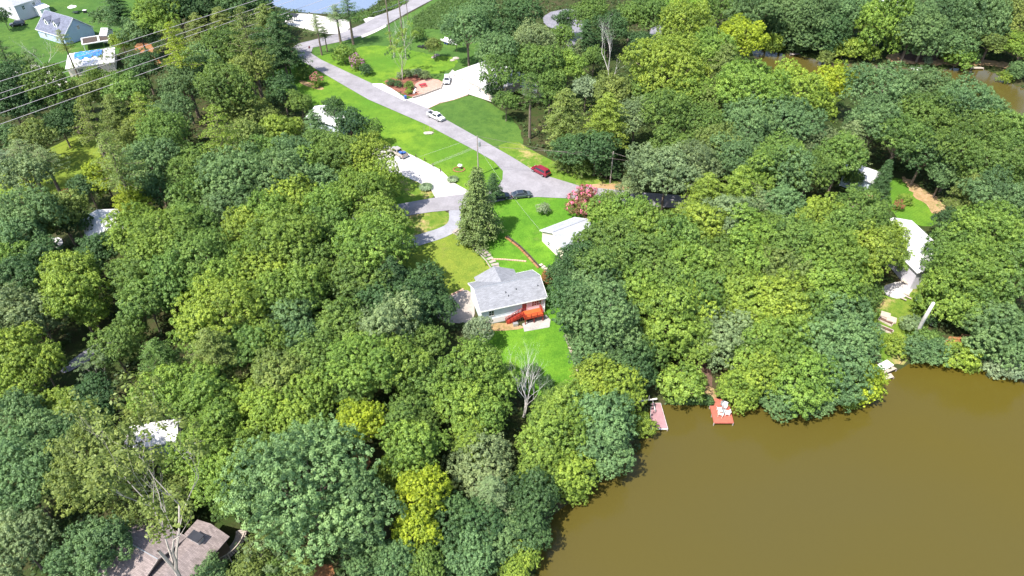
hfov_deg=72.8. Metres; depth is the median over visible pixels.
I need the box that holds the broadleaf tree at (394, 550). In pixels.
[369,536,415,575]
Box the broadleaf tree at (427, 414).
[408,407,440,452]
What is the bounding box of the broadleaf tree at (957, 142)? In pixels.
[926,121,990,191]
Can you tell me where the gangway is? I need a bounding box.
[714,399,722,405]
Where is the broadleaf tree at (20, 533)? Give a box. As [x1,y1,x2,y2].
[0,506,66,575]
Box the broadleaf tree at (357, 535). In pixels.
[321,468,407,557]
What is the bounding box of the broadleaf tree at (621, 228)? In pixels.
[579,212,646,262]
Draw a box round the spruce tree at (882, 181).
[864,159,893,201]
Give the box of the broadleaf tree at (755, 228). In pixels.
[717,202,779,261]
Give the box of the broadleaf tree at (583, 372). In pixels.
[569,352,619,403]
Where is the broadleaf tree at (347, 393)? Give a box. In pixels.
[315,370,377,413]
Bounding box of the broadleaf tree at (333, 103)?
[318,96,346,117]
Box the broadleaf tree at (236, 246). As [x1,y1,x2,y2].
[213,231,268,282]
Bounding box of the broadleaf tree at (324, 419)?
[293,412,349,469]
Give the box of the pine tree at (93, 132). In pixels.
[66,97,116,156]
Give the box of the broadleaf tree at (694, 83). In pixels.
[670,71,713,130]
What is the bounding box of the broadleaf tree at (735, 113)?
[716,92,777,141]
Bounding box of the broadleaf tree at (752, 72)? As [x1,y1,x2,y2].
[709,57,792,128]
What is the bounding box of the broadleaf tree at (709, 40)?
[680,26,741,73]
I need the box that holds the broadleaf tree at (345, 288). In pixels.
[324,247,396,314]
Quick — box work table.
[878,360,892,369]
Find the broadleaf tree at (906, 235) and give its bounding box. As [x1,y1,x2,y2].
[860,216,911,260]
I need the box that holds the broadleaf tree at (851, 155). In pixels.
[812,129,869,191]
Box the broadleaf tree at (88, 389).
[68,370,118,411]
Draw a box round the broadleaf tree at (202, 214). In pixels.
[159,201,220,250]
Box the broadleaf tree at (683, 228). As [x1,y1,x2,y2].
[648,210,706,256]
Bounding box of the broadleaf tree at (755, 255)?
[717,223,775,278]
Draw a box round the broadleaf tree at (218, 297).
[170,267,275,348]
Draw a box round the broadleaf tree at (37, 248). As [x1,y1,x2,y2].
[18,232,64,274]
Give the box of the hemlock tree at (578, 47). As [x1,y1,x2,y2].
[573,38,585,56]
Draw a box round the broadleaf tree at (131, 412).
[119,397,160,424]
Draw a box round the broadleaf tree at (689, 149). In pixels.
[668,136,724,199]
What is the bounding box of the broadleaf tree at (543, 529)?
[506,500,554,555]
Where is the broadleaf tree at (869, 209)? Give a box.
[835,183,896,233]
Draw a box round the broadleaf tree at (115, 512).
[107,494,150,525]
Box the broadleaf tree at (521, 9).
[496,0,546,44]
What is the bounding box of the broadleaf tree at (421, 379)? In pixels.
[398,356,454,411]
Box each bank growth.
[351,0,407,21]
[664,396,713,405]
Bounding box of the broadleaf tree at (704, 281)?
[672,264,732,318]
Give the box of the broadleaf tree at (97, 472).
[43,370,210,575]
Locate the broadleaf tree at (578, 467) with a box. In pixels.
[540,447,599,503]
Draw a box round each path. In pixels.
[61,317,138,372]
[452,228,498,267]
[584,184,628,189]
[704,386,716,398]
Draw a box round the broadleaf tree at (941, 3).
[916,0,967,47]
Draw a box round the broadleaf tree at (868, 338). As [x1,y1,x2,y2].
[835,305,886,359]
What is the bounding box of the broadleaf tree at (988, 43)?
[969,25,1020,62]
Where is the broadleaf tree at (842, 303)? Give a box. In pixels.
[797,284,875,346]
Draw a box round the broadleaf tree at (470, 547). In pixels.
[441,523,497,575]
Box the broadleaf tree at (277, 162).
[246,144,321,212]
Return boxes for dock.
[650,403,667,430]
[709,406,733,425]
[882,366,896,372]
[885,373,893,379]
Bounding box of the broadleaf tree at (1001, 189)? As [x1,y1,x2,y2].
[955,163,1023,238]
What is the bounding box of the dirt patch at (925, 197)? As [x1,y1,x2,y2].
[902,176,944,213]
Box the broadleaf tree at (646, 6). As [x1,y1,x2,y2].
[631,0,672,32]
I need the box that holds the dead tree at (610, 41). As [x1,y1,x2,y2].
[598,15,614,73]
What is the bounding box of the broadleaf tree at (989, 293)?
[935,270,1014,331]
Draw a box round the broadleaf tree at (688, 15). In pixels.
[654,0,716,63]
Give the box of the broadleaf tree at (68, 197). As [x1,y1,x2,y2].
[25,186,91,246]
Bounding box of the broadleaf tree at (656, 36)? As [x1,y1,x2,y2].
[652,30,692,61]
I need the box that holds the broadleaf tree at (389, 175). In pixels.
[354,156,409,197]
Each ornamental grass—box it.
[419,182,432,190]
[446,175,457,181]
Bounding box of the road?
[294,0,693,219]
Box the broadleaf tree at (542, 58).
[513,42,566,103]
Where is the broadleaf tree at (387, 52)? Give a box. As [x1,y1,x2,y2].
[384,36,414,70]
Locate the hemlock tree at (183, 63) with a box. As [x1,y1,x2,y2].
[171,47,199,89]
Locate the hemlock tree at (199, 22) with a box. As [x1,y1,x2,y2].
[183,12,218,52]
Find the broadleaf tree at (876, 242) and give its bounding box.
[842,217,909,282]
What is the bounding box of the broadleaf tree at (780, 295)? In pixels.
[743,265,816,325]
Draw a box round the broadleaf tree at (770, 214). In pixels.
[752,210,796,254]
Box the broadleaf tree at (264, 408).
[233,383,302,436]
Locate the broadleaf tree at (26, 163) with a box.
[0,150,55,193]
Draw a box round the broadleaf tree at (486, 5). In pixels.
[456,0,500,54]
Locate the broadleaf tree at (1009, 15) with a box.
[968,2,1020,27]
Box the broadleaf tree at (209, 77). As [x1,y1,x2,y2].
[192,55,258,117]
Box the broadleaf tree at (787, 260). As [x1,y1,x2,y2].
[753,244,813,297]
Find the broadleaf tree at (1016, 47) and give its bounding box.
[997,29,1023,69]
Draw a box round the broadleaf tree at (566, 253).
[553,240,596,279]
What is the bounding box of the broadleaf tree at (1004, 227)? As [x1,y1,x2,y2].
[945,198,1023,254]
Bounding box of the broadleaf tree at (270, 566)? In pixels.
[235,536,287,572]
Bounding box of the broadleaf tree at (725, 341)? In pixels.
[694,305,764,373]
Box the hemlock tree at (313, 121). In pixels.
[301,109,330,143]
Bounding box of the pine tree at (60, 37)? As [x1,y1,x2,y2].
[52,29,78,77]
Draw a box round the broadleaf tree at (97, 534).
[62,510,136,575]
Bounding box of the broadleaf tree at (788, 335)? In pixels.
[752,311,819,380]
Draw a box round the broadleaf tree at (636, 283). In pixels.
[618,259,663,318]
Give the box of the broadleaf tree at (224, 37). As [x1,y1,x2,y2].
[196,23,258,64]
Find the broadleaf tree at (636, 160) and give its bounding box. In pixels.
[623,141,671,197]
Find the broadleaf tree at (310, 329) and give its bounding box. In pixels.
[280,316,321,362]
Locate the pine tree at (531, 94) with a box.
[513,72,543,139]
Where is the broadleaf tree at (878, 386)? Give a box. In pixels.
[845,360,890,406]
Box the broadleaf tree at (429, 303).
[390,278,443,329]
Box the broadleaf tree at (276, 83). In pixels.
[263,70,299,114]
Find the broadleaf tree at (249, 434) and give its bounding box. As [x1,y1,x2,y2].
[225,423,275,479]
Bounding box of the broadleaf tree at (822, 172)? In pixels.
[784,150,839,197]
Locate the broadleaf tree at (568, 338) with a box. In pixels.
[563,321,592,349]
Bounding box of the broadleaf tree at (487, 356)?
[437,333,509,393]
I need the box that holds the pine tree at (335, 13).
[322,4,344,43]
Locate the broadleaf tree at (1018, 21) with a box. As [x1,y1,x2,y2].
[988,0,1023,49]
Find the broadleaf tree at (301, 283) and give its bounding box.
[267,262,338,321]
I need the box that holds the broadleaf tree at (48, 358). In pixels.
[8,337,70,389]
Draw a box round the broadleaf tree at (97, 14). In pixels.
[87,6,114,24]
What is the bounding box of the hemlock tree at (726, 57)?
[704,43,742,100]
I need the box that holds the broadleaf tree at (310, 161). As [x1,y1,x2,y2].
[281,142,337,183]
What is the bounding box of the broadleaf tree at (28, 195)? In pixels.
[0,184,69,231]
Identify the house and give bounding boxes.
[0,0,49,19]
[35,10,94,43]
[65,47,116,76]
[84,209,127,248]
[97,509,230,575]
[125,418,183,460]
[306,105,356,134]
[468,266,546,322]
[541,217,590,260]
[839,164,879,191]
[882,218,938,288]
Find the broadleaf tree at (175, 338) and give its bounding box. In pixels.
[165,307,228,354]
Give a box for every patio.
[53,237,62,244]
[522,315,549,331]
[883,282,911,298]
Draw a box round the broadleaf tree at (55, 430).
[35,417,91,456]
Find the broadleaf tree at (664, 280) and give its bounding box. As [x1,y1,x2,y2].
[643,261,696,319]
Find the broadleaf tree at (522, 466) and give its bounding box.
[514,440,573,495]
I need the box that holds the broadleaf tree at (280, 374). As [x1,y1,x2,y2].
[248,345,313,410]
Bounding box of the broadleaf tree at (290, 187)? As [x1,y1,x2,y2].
[256,171,318,235]
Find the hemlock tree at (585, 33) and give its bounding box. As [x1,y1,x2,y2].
[570,19,602,59]
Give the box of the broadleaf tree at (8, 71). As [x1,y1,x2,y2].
[0,58,43,120]
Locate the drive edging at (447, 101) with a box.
[429,95,467,107]
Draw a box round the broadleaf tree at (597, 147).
[572,129,621,175]
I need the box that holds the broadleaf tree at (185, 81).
[155,62,204,122]
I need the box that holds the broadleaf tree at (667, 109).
[635,86,692,141]
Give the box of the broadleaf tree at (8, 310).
[0,282,52,345]
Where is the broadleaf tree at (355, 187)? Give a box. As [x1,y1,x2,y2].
[325,166,401,220]
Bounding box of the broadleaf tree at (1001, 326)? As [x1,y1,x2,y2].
[956,297,1023,360]
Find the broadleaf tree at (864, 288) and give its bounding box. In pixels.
[846,279,884,322]
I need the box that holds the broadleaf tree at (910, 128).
[869,111,934,158]
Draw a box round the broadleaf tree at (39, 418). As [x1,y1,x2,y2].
[8,406,77,456]
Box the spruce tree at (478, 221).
[454,166,507,254]
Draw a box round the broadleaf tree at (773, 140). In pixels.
[754,128,808,187]
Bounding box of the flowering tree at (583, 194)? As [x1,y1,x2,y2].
[564,183,600,222]
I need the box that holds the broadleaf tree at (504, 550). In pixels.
[480,516,529,572]
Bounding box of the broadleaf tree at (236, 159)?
[190,141,275,203]
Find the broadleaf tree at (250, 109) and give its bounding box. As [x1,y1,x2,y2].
[220,92,279,125]
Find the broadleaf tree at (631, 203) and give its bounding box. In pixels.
[599,188,653,230]
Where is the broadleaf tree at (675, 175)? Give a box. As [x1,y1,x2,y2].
[636,143,701,209]
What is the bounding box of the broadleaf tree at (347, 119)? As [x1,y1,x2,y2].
[331,105,369,140]
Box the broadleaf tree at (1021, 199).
[991,193,1023,228]
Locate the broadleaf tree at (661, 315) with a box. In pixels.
[628,277,699,357]
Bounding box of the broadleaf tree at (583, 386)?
[555,375,602,418]
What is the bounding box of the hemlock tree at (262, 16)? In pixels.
[246,3,300,48]
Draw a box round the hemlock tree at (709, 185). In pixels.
[671,172,729,228]
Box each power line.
[0,0,292,99]
[1,0,321,112]
[1,1,342,123]
[2,0,255,80]
[2,0,279,92]
[479,136,627,160]
[484,145,722,180]
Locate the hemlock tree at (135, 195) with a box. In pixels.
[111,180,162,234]
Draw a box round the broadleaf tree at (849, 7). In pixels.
[816,0,866,29]
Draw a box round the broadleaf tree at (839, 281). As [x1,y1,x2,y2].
[786,249,864,308]
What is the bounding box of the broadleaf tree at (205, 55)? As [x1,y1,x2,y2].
[172,39,224,103]
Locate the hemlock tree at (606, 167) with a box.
[592,154,621,179]
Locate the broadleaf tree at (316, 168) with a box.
[296,161,344,195]
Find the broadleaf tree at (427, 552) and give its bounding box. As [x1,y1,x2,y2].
[401,542,445,575]
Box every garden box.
[880,311,890,318]
[886,316,896,323]
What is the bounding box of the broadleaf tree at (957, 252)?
[930,237,1015,311]
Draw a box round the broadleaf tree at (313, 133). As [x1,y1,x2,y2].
[303,128,347,161]
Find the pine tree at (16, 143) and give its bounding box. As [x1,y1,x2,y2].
[1,138,47,190]
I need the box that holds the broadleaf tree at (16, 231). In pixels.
[0,213,47,256]
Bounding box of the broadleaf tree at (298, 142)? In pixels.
[261,132,319,179]
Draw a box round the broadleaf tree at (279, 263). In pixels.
[228,243,299,294]
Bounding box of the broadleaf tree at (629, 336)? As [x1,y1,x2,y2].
[581,310,646,361]
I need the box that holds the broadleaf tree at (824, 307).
[777,287,838,347]
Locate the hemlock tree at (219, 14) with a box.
[205,6,244,60]
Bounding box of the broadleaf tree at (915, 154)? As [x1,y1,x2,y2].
[892,125,958,185]
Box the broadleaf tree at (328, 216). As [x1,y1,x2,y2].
[295,199,354,260]
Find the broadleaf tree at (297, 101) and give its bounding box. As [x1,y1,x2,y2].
[283,88,313,117]
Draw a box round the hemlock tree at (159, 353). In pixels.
[135,337,197,404]
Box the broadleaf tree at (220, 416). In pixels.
[185,379,249,445]
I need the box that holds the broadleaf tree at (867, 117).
[841,93,904,159]
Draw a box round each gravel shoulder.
[361,25,385,37]
[364,17,374,21]
[372,83,406,100]
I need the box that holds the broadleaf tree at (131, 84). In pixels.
[100,70,153,108]
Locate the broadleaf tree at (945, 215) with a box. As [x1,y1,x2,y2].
[928,205,965,231]
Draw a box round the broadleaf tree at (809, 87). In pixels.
[759,54,830,135]
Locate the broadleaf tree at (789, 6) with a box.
[766,0,821,34]
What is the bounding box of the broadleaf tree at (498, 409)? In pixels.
[458,395,512,435]
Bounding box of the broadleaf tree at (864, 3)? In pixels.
[846,0,882,36]
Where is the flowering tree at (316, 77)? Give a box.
[309,71,323,85]
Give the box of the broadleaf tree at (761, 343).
[724,317,789,380]
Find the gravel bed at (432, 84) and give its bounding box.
[414,79,441,93]
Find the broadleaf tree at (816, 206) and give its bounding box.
[794,191,846,235]
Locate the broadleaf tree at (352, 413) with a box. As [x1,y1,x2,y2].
[335,397,389,447]
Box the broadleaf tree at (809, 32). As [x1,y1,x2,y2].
[780,20,829,54]
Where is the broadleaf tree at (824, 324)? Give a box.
[790,308,864,373]
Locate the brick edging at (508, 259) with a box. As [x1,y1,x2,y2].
[491,258,525,261]
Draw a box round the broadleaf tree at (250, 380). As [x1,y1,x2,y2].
[226,377,268,422]
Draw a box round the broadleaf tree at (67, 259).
[33,246,102,314]
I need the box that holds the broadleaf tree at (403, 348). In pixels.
[365,330,438,399]
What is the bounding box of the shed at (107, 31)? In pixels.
[99,28,112,42]
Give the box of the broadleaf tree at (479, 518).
[446,495,507,560]
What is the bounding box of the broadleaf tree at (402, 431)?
[375,418,450,477]
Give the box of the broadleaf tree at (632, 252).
[601,232,653,281]
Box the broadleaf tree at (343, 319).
[312,295,378,359]
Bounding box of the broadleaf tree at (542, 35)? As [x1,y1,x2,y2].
[513,17,556,78]
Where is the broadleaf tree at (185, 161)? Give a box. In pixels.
[165,142,224,188]
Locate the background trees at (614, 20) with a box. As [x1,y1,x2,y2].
[0,0,1023,575]
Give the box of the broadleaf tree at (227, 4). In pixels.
[210,0,271,27]
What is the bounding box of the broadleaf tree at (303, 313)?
[259,294,319,340]
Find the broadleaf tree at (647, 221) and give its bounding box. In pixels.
[622,199,676,252]
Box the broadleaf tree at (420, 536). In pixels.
[389,498,443,554]
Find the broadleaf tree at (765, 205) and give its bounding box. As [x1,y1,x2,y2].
[744,185,783,217]
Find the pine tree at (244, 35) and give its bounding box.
[223,5,270,97]
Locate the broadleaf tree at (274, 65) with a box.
[255,46,282,79]
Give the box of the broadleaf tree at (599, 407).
[568,388,640,456]
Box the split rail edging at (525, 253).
[505,235,540,267]
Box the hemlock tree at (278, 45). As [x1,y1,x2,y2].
[258,11,313,78]
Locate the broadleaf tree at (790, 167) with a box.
[750,142,816,192]
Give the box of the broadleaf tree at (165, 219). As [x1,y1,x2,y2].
[125,206,206,257]
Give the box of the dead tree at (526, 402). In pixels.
[506,343,547,417]
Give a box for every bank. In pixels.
[689,360,711,396]
[868,283,934,364]
[886,52,1009,67]
[899,48,938,61]
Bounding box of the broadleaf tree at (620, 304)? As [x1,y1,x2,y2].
[560,279,642,350]
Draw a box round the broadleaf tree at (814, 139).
[791,122,837,153]
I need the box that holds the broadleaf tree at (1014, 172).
[995,155,1023,192]
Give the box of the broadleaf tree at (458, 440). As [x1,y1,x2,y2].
[442,413,488,466]
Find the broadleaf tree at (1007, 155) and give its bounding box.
[961,131,1023,188]
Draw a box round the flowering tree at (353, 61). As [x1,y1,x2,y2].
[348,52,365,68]
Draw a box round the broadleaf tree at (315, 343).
[280,326,348,391]
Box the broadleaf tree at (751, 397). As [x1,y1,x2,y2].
[714,368,761,415]
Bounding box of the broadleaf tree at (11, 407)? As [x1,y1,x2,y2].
[0,385,47,439]
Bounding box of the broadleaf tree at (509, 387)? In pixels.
[469,361,521,400]
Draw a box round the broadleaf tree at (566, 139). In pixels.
[547,132,587,172]
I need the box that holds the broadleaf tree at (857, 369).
[807,335,882,412]
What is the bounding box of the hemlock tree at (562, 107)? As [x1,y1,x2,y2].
[534,87,586,150]
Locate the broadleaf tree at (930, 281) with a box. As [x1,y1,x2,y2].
[909,263,983,324]
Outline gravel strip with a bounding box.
[477,323,522,330]
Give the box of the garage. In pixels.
[452,60,523,100]
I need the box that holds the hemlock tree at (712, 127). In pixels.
[694,124,723,173]
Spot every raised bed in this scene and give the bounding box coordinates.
[878,316,893,326]
[878,323,893,333]
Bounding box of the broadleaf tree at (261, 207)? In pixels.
[237,185,296,235]
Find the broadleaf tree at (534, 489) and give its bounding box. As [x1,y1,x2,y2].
[503,463,562,533]
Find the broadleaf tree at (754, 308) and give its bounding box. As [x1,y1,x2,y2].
[709,270,775,336]
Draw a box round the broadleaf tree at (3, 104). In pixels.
[0,79,38,124]
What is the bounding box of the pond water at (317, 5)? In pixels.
[269,0,379,13]
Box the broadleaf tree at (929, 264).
[918,255,963,296]
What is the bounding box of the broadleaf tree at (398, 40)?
[385,21,419,79]
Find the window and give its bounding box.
[531,300,541,306]
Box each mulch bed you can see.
[299,80,323,89]
[385,74,432,96]
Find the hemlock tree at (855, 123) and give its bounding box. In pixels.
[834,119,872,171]
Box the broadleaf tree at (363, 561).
[339,539,379,575]
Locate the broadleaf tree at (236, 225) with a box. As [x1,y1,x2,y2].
[215,205,268,244]
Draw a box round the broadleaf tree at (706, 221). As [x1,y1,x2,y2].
[669,200,730,244]
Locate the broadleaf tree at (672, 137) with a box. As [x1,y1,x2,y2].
[647,124,696,150]
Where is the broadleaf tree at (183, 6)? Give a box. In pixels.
[150,0,198,44]
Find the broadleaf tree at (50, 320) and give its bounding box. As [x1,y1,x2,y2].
[13,302,67,344]
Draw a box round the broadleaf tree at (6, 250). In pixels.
[0,233,40,284]
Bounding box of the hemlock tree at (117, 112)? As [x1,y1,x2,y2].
[97,93,137,153]
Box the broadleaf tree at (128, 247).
[111,233,172,277]
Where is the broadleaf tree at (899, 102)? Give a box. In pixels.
[867,85,924,120]
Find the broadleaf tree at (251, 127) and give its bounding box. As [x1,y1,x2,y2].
[211,116,271,157]
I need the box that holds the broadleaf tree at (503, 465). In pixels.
[440,428,518,497]
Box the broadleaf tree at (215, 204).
[199,178,264,238]
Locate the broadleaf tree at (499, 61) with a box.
[478,50,526,105]
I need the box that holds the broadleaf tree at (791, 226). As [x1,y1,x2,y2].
[767,212,837,261]
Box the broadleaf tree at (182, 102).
[144,90,199,148]
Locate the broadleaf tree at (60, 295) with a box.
[38,268,109,332]
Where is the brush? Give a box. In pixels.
[412,0,492,30]
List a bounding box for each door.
[456,76,461,85]
[463,80,468,88]
[522,303,526,310]
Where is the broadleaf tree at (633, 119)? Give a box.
[612,94,660,149]
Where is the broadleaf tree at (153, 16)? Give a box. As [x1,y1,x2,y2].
[130,0,180,55]
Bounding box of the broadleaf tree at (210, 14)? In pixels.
[186,0,236,20]
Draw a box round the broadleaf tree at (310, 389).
[280,366,336,420]
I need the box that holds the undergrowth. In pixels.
[1,0,1023,575]
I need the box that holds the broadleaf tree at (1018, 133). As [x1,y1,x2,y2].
[981,109,1023,166]
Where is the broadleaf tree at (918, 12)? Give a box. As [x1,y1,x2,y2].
[884,4,954,60]
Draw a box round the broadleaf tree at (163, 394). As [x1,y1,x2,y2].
[124,362,195,428]
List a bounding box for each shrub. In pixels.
[8,51,39,71]
[277,9,294,23]
[292,63,313,79]
[311,80,318,87]
[330,41,357,63]
[359,63,373,74]
[386,79,395,85]
[394,80,402,87]
[395,71,404,78]
[403,67,412,77]
[404,80,414,88]
[404,89,412,93]
[410,27,427,40]
[411,67,421,75]
[418,70,430,78]
[520,362,542,380]
[535,202,550,213]
[540,269,552,284]
[560,479,591,507]
[627,411,659,438]
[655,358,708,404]
[700,393,714,405]
[816,50,836,63]
[831,38,858,58]
[841,36,873,58]
[859,44,881,60]
[880,329,911,358]
[891,199,905,210]
[895,192,914,204]
[898,330,936,364]
[899,314,923,332]
[908,325,944,342]
[918,337,958,368]
[919,312,941,328]
[922,56,933,63]
[935,338,983,372]
[939,42,979,71]
[960,358,982,374]
[978,353,1015,379]
[995,70,1017,83]
[1000,355,1023,381]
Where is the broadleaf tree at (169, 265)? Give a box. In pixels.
[139,248,201,308]
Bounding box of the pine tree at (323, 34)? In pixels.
[316,27,331,51]
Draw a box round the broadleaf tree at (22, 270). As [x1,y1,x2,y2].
[0,250,50,301]
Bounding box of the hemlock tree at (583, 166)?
[571,155,593,177]
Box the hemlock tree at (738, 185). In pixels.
[716,164,762,225]
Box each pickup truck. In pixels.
[389,146,407,158]
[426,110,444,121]
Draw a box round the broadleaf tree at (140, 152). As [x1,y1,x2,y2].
[115,134,181,205]
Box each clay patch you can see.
[135,43,160,62]
[302,564,334,575]
[352,454,369,473]
[945,334,969,348]
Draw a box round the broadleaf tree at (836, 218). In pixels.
[816,204,869,249]
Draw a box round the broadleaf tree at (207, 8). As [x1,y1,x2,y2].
[178,0,220,29]
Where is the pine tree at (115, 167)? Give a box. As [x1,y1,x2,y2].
[88,131,148,202]
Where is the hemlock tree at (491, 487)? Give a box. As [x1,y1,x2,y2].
[466,474,516,522]
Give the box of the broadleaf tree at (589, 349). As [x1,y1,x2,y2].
[567,330,615,373]
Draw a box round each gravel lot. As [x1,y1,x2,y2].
[285,13,349,33]
[543,9,582,49]
[649,25,661,37]
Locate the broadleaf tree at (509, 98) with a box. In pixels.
[491,89,518,120]
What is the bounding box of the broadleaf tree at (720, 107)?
[691,80,732,124]
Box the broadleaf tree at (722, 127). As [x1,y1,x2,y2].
[691,121,742,169]
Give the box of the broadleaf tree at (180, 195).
[164,170,214,212]
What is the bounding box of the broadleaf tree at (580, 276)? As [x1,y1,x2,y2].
[564,258,625,309]
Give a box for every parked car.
[9,19,24,26]
[443,74,449,83]
[494,191,509,199]
[511,190,531,198]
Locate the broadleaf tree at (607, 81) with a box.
[592,70,632,104]
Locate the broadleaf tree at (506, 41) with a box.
[473,30,520,70]
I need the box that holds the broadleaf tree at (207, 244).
[163,226,232,283]
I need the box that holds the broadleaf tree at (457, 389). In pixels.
[428,373,493,433]
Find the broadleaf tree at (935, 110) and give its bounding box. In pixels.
[893,89,964,159]
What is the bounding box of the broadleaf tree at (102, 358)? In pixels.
[71,349,114,395]
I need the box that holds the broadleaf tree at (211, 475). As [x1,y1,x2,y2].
[185,444,250,510]
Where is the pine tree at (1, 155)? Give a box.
[0,149,20,195]
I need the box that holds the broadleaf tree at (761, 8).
[722,0,782,52]
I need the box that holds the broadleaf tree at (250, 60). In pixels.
[226,48,276,95]
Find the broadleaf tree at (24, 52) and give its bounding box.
[19,47,43,71]
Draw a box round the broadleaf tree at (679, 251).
[658,236,719,280]
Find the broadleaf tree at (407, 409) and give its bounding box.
[375,387,425,444]
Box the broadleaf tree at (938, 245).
[920,221,984,264]
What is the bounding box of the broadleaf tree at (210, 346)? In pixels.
[183,327,252,386]
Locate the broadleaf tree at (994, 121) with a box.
[934,102,1011,151]
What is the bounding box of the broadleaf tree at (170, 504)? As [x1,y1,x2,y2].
[136,477,193,528]
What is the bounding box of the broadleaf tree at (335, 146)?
[309,129,373,188]
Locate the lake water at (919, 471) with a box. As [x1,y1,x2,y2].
[535,49,1023,575]
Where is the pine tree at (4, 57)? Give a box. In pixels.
[0,40,24,81]
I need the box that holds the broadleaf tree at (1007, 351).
[985,315,1023,370]
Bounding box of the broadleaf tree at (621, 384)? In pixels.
[594,362,648,413]
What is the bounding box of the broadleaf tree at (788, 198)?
[754,181,806,223]
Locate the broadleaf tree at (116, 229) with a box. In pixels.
[100,199,161,255]
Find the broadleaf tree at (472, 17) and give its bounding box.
[438,5,492,66]
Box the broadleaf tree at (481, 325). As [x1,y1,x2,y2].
[461,316,494,341]
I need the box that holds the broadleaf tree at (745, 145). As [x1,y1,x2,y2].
[704,129,764,192]
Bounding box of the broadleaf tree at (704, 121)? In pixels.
[668,100,726,145]
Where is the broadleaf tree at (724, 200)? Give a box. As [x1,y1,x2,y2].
[699,193,755,234]
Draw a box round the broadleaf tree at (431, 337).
[405,318,452,361]
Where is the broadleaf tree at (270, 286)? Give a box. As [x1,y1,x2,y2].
[236,269,298,322]
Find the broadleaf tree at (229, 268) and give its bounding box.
[184,253,249,302]
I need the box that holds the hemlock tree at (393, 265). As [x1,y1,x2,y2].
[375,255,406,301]
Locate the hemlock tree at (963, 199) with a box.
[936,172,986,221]
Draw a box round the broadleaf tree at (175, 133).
[134,106,193,176]
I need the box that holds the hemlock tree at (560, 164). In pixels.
[550,156,572,170]
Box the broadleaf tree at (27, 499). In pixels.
[0,452,64,518]
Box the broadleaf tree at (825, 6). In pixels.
[790,0,842,36]
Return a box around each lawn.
[0,0,144,100]
[0,134,100,198]
[263,61,502,189]
[311,0,488,98]
[317,45,457,84]
[383,176,433,203]
[383,211,448,236]
[401,233,489,295]
[430,96,522,149]
[475,197,600,330]
[483,324,575,395]
[499,142,621,184]
[665,0,699,8]
[887,178,938,225]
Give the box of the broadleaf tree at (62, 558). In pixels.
[40,533,100,575]
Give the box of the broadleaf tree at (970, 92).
[931,71,1002,145]
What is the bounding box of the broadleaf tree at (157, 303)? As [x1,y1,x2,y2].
[140,267,190,317]
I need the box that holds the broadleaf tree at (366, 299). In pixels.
[349,279,407,325]
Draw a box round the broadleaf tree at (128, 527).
[109,517,133,540]
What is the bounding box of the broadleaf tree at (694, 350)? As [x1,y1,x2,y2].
[667,314,722,366]
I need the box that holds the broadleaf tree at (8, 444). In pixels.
[0,422,43,479]
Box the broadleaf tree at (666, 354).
[633,328,671,371]
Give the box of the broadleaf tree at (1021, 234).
[992,217,1023,258]
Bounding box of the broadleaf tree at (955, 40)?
[937,24,983,62]
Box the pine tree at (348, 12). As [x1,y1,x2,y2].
[334,0,364,44]
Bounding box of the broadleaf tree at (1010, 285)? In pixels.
[970,238,1023,314]
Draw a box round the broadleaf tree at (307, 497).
[213,412,380,573]
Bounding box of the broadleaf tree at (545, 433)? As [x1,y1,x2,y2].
[512,398,588,477]
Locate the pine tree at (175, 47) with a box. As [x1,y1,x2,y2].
[157,21,204,117]
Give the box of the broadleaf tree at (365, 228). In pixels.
[325,210,418,277]
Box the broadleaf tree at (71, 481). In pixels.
[40,413,150,517]
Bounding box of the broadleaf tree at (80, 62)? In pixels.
[69,59,81,75]
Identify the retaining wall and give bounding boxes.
[412,80,443,97]
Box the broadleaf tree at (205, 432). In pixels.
[157,415,232,480]
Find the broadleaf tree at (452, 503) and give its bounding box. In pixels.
[422,489,481,558]
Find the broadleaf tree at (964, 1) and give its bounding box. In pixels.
[938,0,994,32]
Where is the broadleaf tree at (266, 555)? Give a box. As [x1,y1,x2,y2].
[234,530,282,573]
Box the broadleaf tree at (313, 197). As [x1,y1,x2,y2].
[298,180,353,229]
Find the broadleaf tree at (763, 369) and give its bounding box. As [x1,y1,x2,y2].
[732,345,789,398]
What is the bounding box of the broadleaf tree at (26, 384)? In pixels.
[0,366,46,403]
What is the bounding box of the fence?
[10,39,57,63]
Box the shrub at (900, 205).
[891,199,905,210]
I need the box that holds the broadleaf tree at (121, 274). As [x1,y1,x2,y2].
[101,254,155,309]
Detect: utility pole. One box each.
[385,0,391,48]
[398,0,403,40]
[477,136,480,167]
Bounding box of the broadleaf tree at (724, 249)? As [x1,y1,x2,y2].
[679,233,744,278]
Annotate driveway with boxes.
[372,142,468,196]
[403,210,461,245]
[407,70,490,107]
[437,290,474,322]
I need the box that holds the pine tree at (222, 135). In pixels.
[199,104,247,201]
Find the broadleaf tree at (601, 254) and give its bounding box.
[568,236,632,284]
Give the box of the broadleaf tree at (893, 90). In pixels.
[839,60,921,139]
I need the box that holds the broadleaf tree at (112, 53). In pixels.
[97,48,116,72]
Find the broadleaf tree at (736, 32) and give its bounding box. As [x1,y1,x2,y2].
[718,13,770,56]
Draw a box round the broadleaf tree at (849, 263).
[798,222,871,292]
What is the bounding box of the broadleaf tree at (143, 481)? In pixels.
[109,471,167,529]
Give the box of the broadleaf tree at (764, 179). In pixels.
[729,144,780,190]
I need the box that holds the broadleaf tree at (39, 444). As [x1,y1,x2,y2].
[10,434,72,493]
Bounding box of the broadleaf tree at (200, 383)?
[159,359,237,423]
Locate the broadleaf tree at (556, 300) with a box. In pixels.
[546,274,604,334]
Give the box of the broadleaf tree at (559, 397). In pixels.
[530,380,595,447]
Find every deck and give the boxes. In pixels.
[219,530,248,561]
[505,305,543,324]

